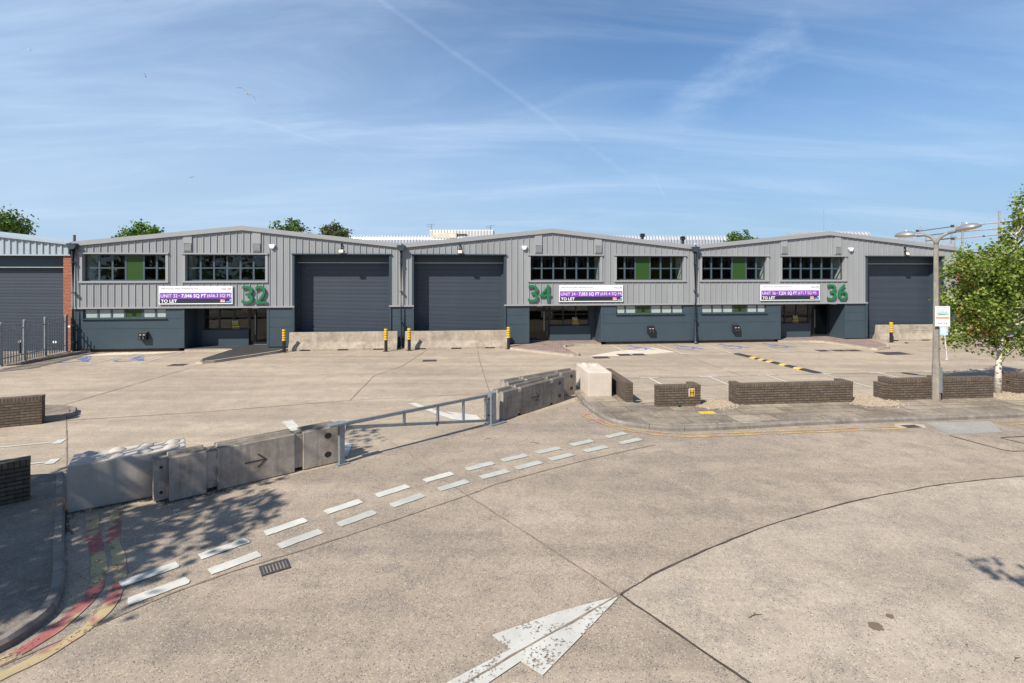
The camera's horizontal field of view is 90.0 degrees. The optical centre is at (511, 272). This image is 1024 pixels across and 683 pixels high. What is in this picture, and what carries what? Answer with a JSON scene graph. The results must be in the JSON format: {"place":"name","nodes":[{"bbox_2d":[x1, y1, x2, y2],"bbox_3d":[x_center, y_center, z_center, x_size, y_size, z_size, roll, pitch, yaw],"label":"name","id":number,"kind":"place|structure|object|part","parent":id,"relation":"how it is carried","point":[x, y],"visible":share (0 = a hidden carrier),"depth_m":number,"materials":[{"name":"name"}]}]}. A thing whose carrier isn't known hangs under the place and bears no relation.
{"place":"outdoors","nodes":[
{"label":"outdoors","id":0,"kind":"place"},
{"bbox_2d":[0,455,30,505],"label":"brick wall","id":1,"kind":"structure","parent":0,"point":[15,480],"depth_m":8.91,"materials":[{"name":"brown brick"}]},
{"bbox_2d":[0,472,64,652],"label":"pavement","id":2,"kind":"structure","parent":0,"point":[32,560],"depth_m":7.14,"materials":[{"name":"concrete"}]},
{"bbox_2d":[3,350,89,365],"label":"pavement","id":3,"kind":"structure","parent":0,"point":[55,355],"depth_m":24.44,"materials":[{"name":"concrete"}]},
{"bbox_2d":[0,314,67,366],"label":"palisade fence","id":4,"kind":"object","parent":3,"relation":"on","point":[45,348],"visible":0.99,"depth_m":23.47,"materials":[{"name":"grey metal"}]},
{"bbox_2d":[184,345,287,363],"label":"entrance pavement","id":5,"kind":"structure","parent":0,"point":[233,352],"depth_m":26.01,"materials":[{"name":"concrete"}]},
{"bbox_2d":[0,401,1023,682],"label":"road","id":6,"kind":"structure","parent":0,"point":[576,541],"depth_m":7.15,"materials":[{"name":"concrete"}]},
{"bbox_2d":[259,558,290,576],"bbox_3d":[-3.300,4.104,7.120,0.360,0.034,0.270,0,0,-34],"label":"road gully","id":7,"kind":"object","parent":6,"relation":"on","point":[273,567],"visible":1,"depth_m":7.11,"materials":[{"name":"metal"}]},
{"bbox_2d":[327,391,506,465],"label":"swing gate","id":8,"kind":"structure","parent":6,"relation":"on","point":[489,408],"depth_m":12.30,"materials":[{"name":"metal"}]},
{"bbox_2d":[894,423,926,428],"bbox_3d":[10.637,4.090,13.688,0.950,0.015,0.470,0,0,-7],"label":"kerb gully","id":9,"kind":"object","parent":6,"relation":"on","point":[907,425],"visible":1,"depth_m":13.68,"materials":[{"name":"concrete"}]},
{"bbox_2d":[0,335,1023,511],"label":"yard","id":10,"kind":"structure","parent":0,"point":[122,399],"depth_m":19.31,"materials":[{"name":"concrete"}]},
{"bbox_2d":[0,394,44,427],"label":"brick wall","id":11,"kind":"structure","parent":10,"relation":"on","point":[15,411],"depth_m":13.72,"materials":[{"name":"brown brick"}]},
{"bbox_2d":[0,232,79,351],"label":"workshop building","id":12,"kind":"structure","parent":10,"relation":"on","point":[35,277],"depth_m":26.36,"materials":[{"name":"grey metal"}]},
{"bbox_2d":[44,404,76,422],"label":"kerbed island","id":13,"kind":"structure","parent":10,"relation":"on","point":[58,412],"depth_m":14.65,"materials":[{"name":"concrete"}]},
{"bbox_2d":[67,438,185,512],"bbox_3d":[-7.042,3.667,9.459,1.700,0.865,0.700,0,0,-33],"label":"concrete block","id":14,"kind":"object","parent":10,"relation":"on","point":[114,475],"depth_m":9.08,"materials":[{"name":"grey concrete"}]},
{"bbox_2d":[168,364,186,365],"bbox_3d":[-14.850,4.103,22.750,0.680,0.034,0.530,0,0,-6],"label":"manhole cover","id":15,"kind":"object","parent":10,"relation":"on","point":[177,364],"visible":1,"depth_m":22.69,"materials":[{"name":"metal"}]},
{"bbox_2d":[153,421,337,501],"bbox_3d":[-5.161,3.679,10.204,3.270,0.818,0.444,0,0,-39],"label":"concrete barrier","id":16,"kind":"object","parent":10,"relation":"on","point":[187,472],"visible":0.95,"depth_m":9.90,"materials":[{"name":"grey concrete"}]},
{"bbox_2d":[280,329,286,352],"bbox_3d":[-11.726,3.498,26.340,0.300,1.205,0.260,0,0,0],"label":"bollard","id":17,"kind":"object","parent":10,"relation":"on","point":[283,340],"visible":1,"depth_m":26.27,"materials":[{"name":"black plastic"}]},
{"bbox_2d":[65,351,589,534],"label":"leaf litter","id":18,"kind":"object","parent":10,"relation":"on","point":[67,528],"visible":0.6,"depth_m":9.11,"materials":[{"name":"brown plant"}]},
{"bbox_2d":[288,331,397,350],"bbox_3d":[-8.957,3.627,27.342,5.580,0.945,0.645,0,0,-6],"label":"jersey barrier","id":19,"kind":"object","parent":10,"relation":"on","point":[334,341],"visible":0.96,"depth_m":27.15,"materials":[{"name":"concrete"}]},
{"bbox_2d":[383,328,388,351],"bbox_3d":[-6.559,3.498,26.641,0.300,1.205,0.260,0,0,0],"label":"bollard","id":20,"kind":"object","parent":10,"relation":"on","point":[385,339],"visible":1,"depth_m":26.57,"materials":[{"name":"metal"}]},
{"bbox_2d":[406,328,411,350],"bbox_3d":[-5.402,3.498,26.916,0.300,1.205,0.260,0,0,0],"label":"bollard","id":21,"kind":"object","parent":10,"relation":"on","point":[409,338],"visible":1,"depth_m":26.84,"materials":[{"name":"metal"}]},
{"bbox_2d":[422,360,436,361],"bbox_3d":[-3.840,4.103,23.850,0.660,0.034,0.500,0,0,-6],"label":"manhole cover","id":22,"kind":"object","parent":10,"relation":"on","point":[429,360],"visible":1,"depth_m":23.73,"materials":[{"name":"metal"}]},
{"bbox_2d":[405,330,506,349],"bbox_3d":[-3.020,3.627,27.877,5.500,0.945,0.645,0,0,-6],"label":"jersey barrier","id":23,"kind":"object","parent":10,"relation":"on","point":[470,339],"visible":0.94,"depth_m":27.71,"materials":[{"name":"concrete"}]},
{"bbox_2d":[506,326,509,348],"bbox_3d":[-0.187,3.498,27.524,0.300,1.205,0.260,0,0,0],"label":"bollard","id":24,"kind":"object","parent":10,"relation":"on","point":[508,337],"visible":1,"depth_m":27.45,"materials":[{"name":"metal"}]},
{"bbox_2d":[492,374,563,419],"bbox_3d":[0.541,3.679,15.389,0.444,0.818,2.880,0,0,41],"label":"concrete barrier","id":25,"kind":"object","parent":10,"relation":"on","point":[515,400],"visible":0.98,"depth_m":15.03,"materials":[{"name":"grey concrete"}]},
{"bbox_2d":[499,368,575,395],"bbox_3d":[0.891,3.679,16.553,2.980,0.818,0.444,0,0,-40],"label":"concrete barrier","id":26,"kind":"object","parent":10,"relation":"on","point":[569,374],"visible":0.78,"depth_m":16.96,"materials":[{"name":"grey concrete"}]},
{"bbox_2d":[397,229,693,348],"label":"warehouse unit","id":27,"kind":"structure","parent":10,"relation":"on","point":[513,280],"depth_m":29.15,"materials":[{"name":"grey metal"}]},
{"bbox_3d":[1.514,2.915,30.079,1.358,2.154,0.182,0,0,-6],"label":"entrance door","id":28,"kind":"part","parent":27,"relation":"part of","materials":[{"name":"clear glass"}]},
{"bbox_2d":[528,254,602,281],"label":"window","id":29,"kind":"structure","parent":27,"relation":"in","point":[541,267],"depth_m":31.26,"materials":[{"name":"glass"}]},
{"bbox_2d":[559,285,622,301],"bbox_3d":[4.487,1.173,29.010,3.710,0.945,0.052,0,0,-6],"label":"letting board","id":30,"kind":"object","parent":27,"relation":"attached to","point":[590,293],"visible":1,"depth_m":28.99,"materials":[{"name":"purple plastic"}]},
{"bbox_2d":[615,305,682,314],"bbox_3d":[7.949,2.132,29.502,4.100,0.555,0.222,0,0,-6],"label":"strip window","id":31,"kind":"structure","parent":27,"relation":"in","point":[620,309],"depth_m":29.53,"materials":[{"name":"glass"}]},
{"bbox_2d":[614,254,686,281],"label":"window","id":32,"kind":"structure","parent":27,"relation":"in","point":[627,268],"depth_m":29.76,"materials":[{"name":"glass"}]},
{"bbox_2d":[680,236,685,243],"bbox_3d":[10.313,-1.835,30.910,0.340,0.750,0.332,0,0,-6],"label":"roof flue","id":33,"kind":"object","parent":27,"relation":"on","point":[682,238],"visible":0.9,"depth_m":30.83,"materials":[{"name":"black metal"}]},
{"bbox_2d":[592,356,608,358],"bbox_3d":[4.300,4.103,24.750,0.800,0.034,0.530,0,0,-6],"label":"manhole cover","id":34,"kind":"object","parent":10,"relation":"on","point":[600,357],"visible":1,"depth_m":24.69,"materials":[{"name":"metal"}]},
{"bbox_2d":[734,353,822,373],"bbox_3d":[11.925,4.072,23.364,0.400,0.055,5.292,0,0,-13],"label":"speed hump","id":35,"kind":"object","parent":10,"relation":"on","point":[783,364],"visible":1,"depth_m":22.82,"materials":[{"name":"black rubber"}]},
{"bbox_2d":[889,322,894,342],"bbox_3d":[22.314,3.498,30.133,0.300,1.205,0.260,0,0,0],"label":"bollard","id":36,"kind":"object","parent":10,"relation":"on","point":[890,332],"visible":1,"depth_m":30.06,"materials":[{"name":"metal"}]},
{"bbox_2d":[874,352,912,354],"bbox_3d":[19.350,4.103,26.000,1.430,0.034,0.830,0,0,-6],"label":"manhole cover","id":37,"kind":"object","parent":10,"relation":"on","point":[893,353],"visible":1,"depth_m":25.91,"materials":[{"name":"metal"}]},
{"bbox_2d":[872,324,967,340],"bbox_3d":[24.965,3.627,31.234,5.900,0.945,0.645,0,0,-6],"label":"jersey barrier","id":38,"kind":"object","parent":10,"relation":"on","point":[911,332],"visible":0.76,"depth_m":30.97,"materials":[{"name":"concrete"}]},
{"bbox_2d":[0,0,1023,251],"label":"sky","id":39,"kind":"structure","parent":0,"point":[886,118],"materials":[{"name":"blue"}]},
{"bbox_2d":[349,224,730,244],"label":"shed","id":40,"kind":"structure","parent":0,"point":[688,240],"depth_m":70.14,"materials":[{"name":"silver metal"}]},
{"bbox_2d":[510,340,600,356],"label":"entrance pavement","id":41,"kind":"structure","parent":0,"point":[554,347],"depth_m":27.68,"materials":[{"name":"concrete"}]},
{"bbox_2d":[605,368,632,401],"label":"brick wall","id":42,"kind":"structure","parent":0,"point":[622,387],"depth_m":16.25,"materials":[{"name":"brown brick"}]},
{"bbox_2d":[696,398,742,409],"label":"gravel","id":43,"kind":"structure","parent":0,"point":[713,404],"depth_m":15.48,"materials":[{"name":"beige gravel"}]},
{"bbox_2d":[728,378,852,404],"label":"brick wall","id":44,"kind":"structure","parent":0,"point":[834,390],"depth_m":15.69,"materials":[{"name":"brown brick"}]},
{"bbox_2d":[575,381,1023,430],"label":"pavement","id":45,"kind":"structure","parent":0,"point":[614,408],"depth_m":14.54,"materials":[{"name":"concrete"}]},
{"bbox_2d":[577,363,611,396],"bbox_3d":[2.757,3.590,17.364,0.770,0.830,1.720,0,0,-6],"label":"concrete block","id":46,"kind":"object","parent":45,"relation":"on","point":[594,379],"depth_m":16.54,"materials":[{"name":"beige concrete"}]},
{"bbox_2d":[654,381,700,406],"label":"brick wall","id":47,"kind":"structure","parent":45,"relation":"on","point":[670,395],"depth_m":15.35,"materials":[{"name":"brown brick"}]},
{"bbox_2d":[689,389,694,395],"bbox_3d":[5.400,3.600,15.380,0.180,0.230,0.024,0,0,-6],"label":"hydrant sign","id":48,"kind":"object","parent":47,"relation":"attached to","point":[691,392],"visible":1,"depth_m":15.37,"materials":[{"name":"yellow plastic"}]},
{"bbox_2d":[698,411,716,414],"bbox_3d":[5.566,3.993,14.603,0.500,0.010,0.300,0,0,-6],"label":"hydrant cover","id":49,"kind":"object","parent":45,"relation":"on","point":[705,412],"visible":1,"depth_m":14.60,"materials":[{"name":"metal"}]},
{"bbox_2d":[873,376,931,399],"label":"brick wall","id":50,"kind":"structure","parent":45,"relation":"on","point":[903,388],"depth_m":16.13,"materials":[{"name":"brown brick"}]},
{"bbox_2d":[895,222,981,400],"bbox_3d":[13.266,1.242,16.025,0.390,5.516,2.168,0,0,-37],"label":"street lamp","id":51,"kind":"object","parent":45,"relation":"on","point":[937,382],"visible":1,"depth_m":15.96,"materials":[{"name":"concrete"}]},
{"bbox_2d":[939,367,942,392],"bbox_3d":[13.320,3.340,15.928,0.100,0.800,0.065,0,0,0],"label":"access door","id":52,"kind":"structure","parent":51,"relation":"in","point":[940,368],"depth_m":15.90,"materials":[{"name":"metal"}]},
{"bbox_2d":[935,306,949,325],"bbox_3d":[13.333,1.350,15.855,0.410,0.620,0.019,0,0,8],"label":"parking sign","id":53,"kind":"object","parent":51,"relation":"attached to","point":[942,315],"visible":1,"depth_m":15.85,"materials":[{"name":"white metal"}]},
{"bbox_2d":[940,327,947,359],"bbox_3d":[13.367,2.192,15.844,0.236,1.024,0.026,0,0,8],"label":"sign post","id":54,"kind":"object","parent":51,"relation":"attached to","point":[944,331],"visible":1,"depth_m":15.84,"materials":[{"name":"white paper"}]},
{"bbox_2d":[927,375,993,398],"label":"brick wall","id":55,"kind":"structure","parent":45,"relation":"on","point":[955,387],"depth_m":16.33,"materials":[{"name":"brown brick"}]},
{"bbox_2d":[928,184,1023,392],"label":"birch tree","id":56,"kind":"object","parent":45,"relation":"on","point":[997,287],"visible":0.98,"depth_m":16.91,"materials":[{"name":"green plant"}]},
{"bbox_2d":[786,231,869,235],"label":"shed","id":57,"kind":"structure","parent":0,"point":[865,233],"depth_m":62.60,"materials":[{"name":"silver metal"}]},
{"bbox_2d":[775,336,889,349],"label":"entrance pavement","id":58,"kind":"structure","parent":0,"point":[870,344],"depth_m":29.70,"materials":[{"name":"concrete"}]},
{"bbox_2d":[850,394,909,407],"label":"gravel","id":59,"kind":"structure","parent":0,"point":[864,400],"depth_m":15.81,"materials":[{"name":"beige gravel"}]},
{"bbox_2d":[994,391,1023,401],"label":"gravel","id":60,"kind":"structure","parent":0,"point":[1010,395],"depth_m":16.51,"materials":[{"name":"beige gravel"}]},
{"bbox_2d":[1002,371,1023,393],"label":"brick wall","id":61,"kind":"structure","parent":0,"point":[1012,382],"depth_m":16.99,"materials":[{"name":"brown brick"}]},
{"label":"ground","id":62,"kind":"structure","parent":0,"visible":0},
{"bbox_2d":[0,204,39,239],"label":"oak tree","id":63,"kind":"object","parent":62,"relation":"on","point":[10,224],"visible":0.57,"depth_m":44.67,"materials":[{"name":"green plant"}]},
{"bbox_2d":[111,219,164,237],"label":"oak tree","id":64,"kind":"object","parent":62,"relation":"on","point":[144,228],"visible":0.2,"depth_m":61.37,"materials":[{"name":"green plant"}]},
{"bbox_2d":[66,226,401,351],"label":"warehouse unit","id":65,"kind":"structure","parent":62,"relation":"on","point":[288,281],"depth_m":27.26,"materials":[{"name":"grey metal"}]},
{"bbox_2d":[78,252,168,282],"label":"window","id":66,"kind":"structure","parent":65,"relation":"in","point":[94,267],"depth_m":26.71,"materials":[{"name":"glass"}]},
{"bbox_2d":[81,308,167,319],"bbox_3d":[-20.021,2.132,26.509,4.100,0.555,0.222,0,0,-6],"label":"strip window","id":67,"kind":"structure","parent":65,"relation":"in","point":[152,313],"depth_m":26.55,"materials":[{"name":"glass"}]},
{"bbox_2d":[159,286,232,303],"bbox_3d":[-16.518,1.173,26.763,3.640,0.945,0.052,0,0,-6],"label":"letting board","id":68,"kind":"object","parent":65,"relation":"attached to","point":[195,294],"visible":1,"depth_m":26.75,"materials":[{"name":"plastic"}]},
{"bbox_2d":[181,253,268,282],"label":"window","id":69,"kind":"structure","parent":65,"relation":"in","point":[196,267],"depth_m":27.63,"materials":[{"name":"glass"}]},
{"bbox_2d":[232,321,239,328],"bbox_3d":[-15.253,2.871,28.281,0.400,0.458,0.009,0,0,-6],"label":"safety notice","id":70,"kind":"object","parent":65,"relation":"attached to","point":[234,325],"visible":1,"depth_m":28.28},
{"bbox_3d":[-13.853,2.915,28.435,1.358,2.154,0.182,0,0,-6],"label":"entrance door","id":71,"kind":"part","parent":65,"relation":"part of","materials":[{"name":"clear glass"}]},
{"bbox_2d":[269,217,314,232],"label":"oak tree","id":72,"kind":"object","parent":62,"relation":"on","point":[294,227],"visible":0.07,"depth_m":62.33,"materials":[{"name":"green plant"}]},
{"bbox_2d":[319,219,351,237],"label":"oak tree","id":73,"kind":"object","parent":62,"relation":"on","point":[332,230],"visible":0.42,"depth_m":61.35,"materials":[{"name":"green plant"}]},
{"bbox_2d":[720,229,759,241],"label":"oak tree","id":74,"kind":"object","parent":62,"relation":"on","point":[733,236],"visible":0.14,"depth_m":59.26,"materials":[{"name":"green plant"}]},
{"bbox_2d":[691,231,957,343],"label":"warehouse unit","id":75,"kind":"structure","parent":62,"relation":"on","point":[867,284],"depth_m":30.79,"materials":[{"name":"grey metal"}]},
{"bbox_2d":[699,255,769,281],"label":"window","id":76,"kind":"structure","parent":75,"relation":"in","point":[713,268],"depth_m":30.31,"materials":[{"name":"glass"}]},
{"bbox_2d":[702,304,767,313],"bbox_3d":[13.020,2.132,30.044,4.100,0.555,0.222,0,0,-6],"label":"strip window","id":77,"kind":"structure","parent":75,"relation":"in","point":[727,308],"depth_m":30.09,"materials":[{"name":"glass"}]},
{"bbox_2d":[760,284,819,300],"bbox_3d":[16.459,1.173,30.291,3.730,0.945,0.049,0,0,-6],"label":"letting board","id":78,"kind":"object","parent":75,"relation":"attached to","point":[789,292],"visible":1,"depth_m":30.27,"materials":[{"name":"purple plastic"}]},
{"bbox_2d":[793,315,798,322],"bbox_3d":[17.620,2.871,31.799,0.400,0.458,0.009,0,0,-6],"label":"safety notice","id":79,"kind":"object","parent":75,"relation":"attached to","point":[795,320],"visible":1,"depth_m":31.80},
{"bbox_2d":[780,255,847,281],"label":"window","id":80,"kind":"structure","parent":75,"relation":"in","point":[793,268],"depth_m":31.16,"materials":[{"name":"glass"}]},
{"bbox_3d":[19.189,2.915,31.969,1.358,2.154,0.182,0,0,-6],"label":"entrance door","id":81,"kind":"part","parent":75,"relation":"part of","materials":[{"name":"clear glass"}]},
{"bbox_2d":[890,236,954,245],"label":"shed","id":82,"kind":"object","parent":62,"relation":"on","point":[923,239],"visible":0.14,"depth_m":55.19,"materials":[{"name":"grey metal"}]},
{"bbox_2d":[956,252,1023,335],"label":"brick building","id":83,"kind":"structure","parent":62,"relation":"on","point":[989,307],"depth_m":33.30,"materials":[{"name":"brick"}]},
{"bbox_2d":[916,211,1023,250],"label":"scaffold","id":84,"kind":"object","parent":83,"relation":"on","point":[951,238],"visible":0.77,"depth_m":34.01,"materials":[{"name":"metal"}]}
]}

